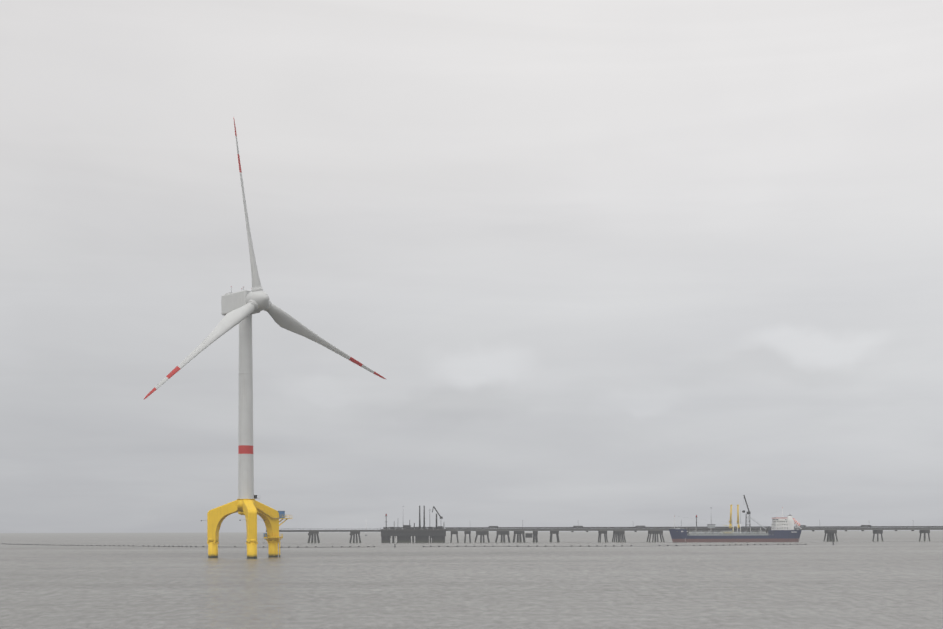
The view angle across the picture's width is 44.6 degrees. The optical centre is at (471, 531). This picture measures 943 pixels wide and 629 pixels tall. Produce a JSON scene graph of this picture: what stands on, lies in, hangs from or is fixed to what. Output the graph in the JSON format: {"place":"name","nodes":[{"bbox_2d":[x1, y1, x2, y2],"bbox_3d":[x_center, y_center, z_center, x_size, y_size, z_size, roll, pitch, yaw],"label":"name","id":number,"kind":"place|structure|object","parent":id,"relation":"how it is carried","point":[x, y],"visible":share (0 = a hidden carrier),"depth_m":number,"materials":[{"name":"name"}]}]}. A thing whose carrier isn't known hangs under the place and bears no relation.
{"place":"outdoors","nodes":[
{"label":"outdoors","id":0,"kind":"place"},
{"bbox_2d":[238,313,253,498],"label":"turbine tower","id":1,"kind":"structure","parent":0,"point":[245,461],"depth_m":395.13,"materials":[{"name":"white metal"}]},
{"bbox_2d":[221,286,259,315],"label":"nacelle","id":2,"kind":"object","parent":1,"relation":"on","point":[230,301],"visible":0.62,"depth_m":396.71,"materials":[{"name":"white metal"}]},
{"bbox_2d":[144,120,385,398],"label":"turbine rotor","id":3,"kind":"object","parent":2,"relation":"attached to","point":[257,298],"visible":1,"depth_m":389.57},
{"bbox_2d":[0,531,942,628],"bbox_3d":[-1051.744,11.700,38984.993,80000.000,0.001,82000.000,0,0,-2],"label":"sea","id":4,"kind":"structure","parent":0,"point":[861,580],"depth_m":198.37,"materials":[{"name":"grey liquid"}]},
{"bbox_2d":[201,495,291,558],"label":"turbine foundation","id":5,"kind":"object","parent":4,"relation":"in","point":[250,509],"visible":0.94,"depth_m":397.78,"materials":[{"name":"metal"}]},
{"bbox_2d":[2,543,806,547],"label":"floating barrier line","id":6,"kind":"object","parent":4,"relation":"on","point":[423,546],"visible":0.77,"depth_m":670.83,"materials":[{"name":"grey"}]},
{"bbox_2d":[266,495,942,542],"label":"jetty pier","id":7,"kind":"structure","parent":4,"relation":"on","point":[405,533],"depth_m":935.62,"materials":[{"name":"concrete"}]},
{"bbox_2d":[669,507,801,541],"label":"tanker ship","id":8,"kind":"object","parent":4,"relation":"on","point":[782,529],"visible":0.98,"depth_m":911.00,"materials":[{"name":"metal"}]},
{"bbox_2d":[0,0,942,532],"label":"sky","id":9,"kind":"structure","parent":0,"point":[600,263],"materials":[{"name":"grey"}]}
]}

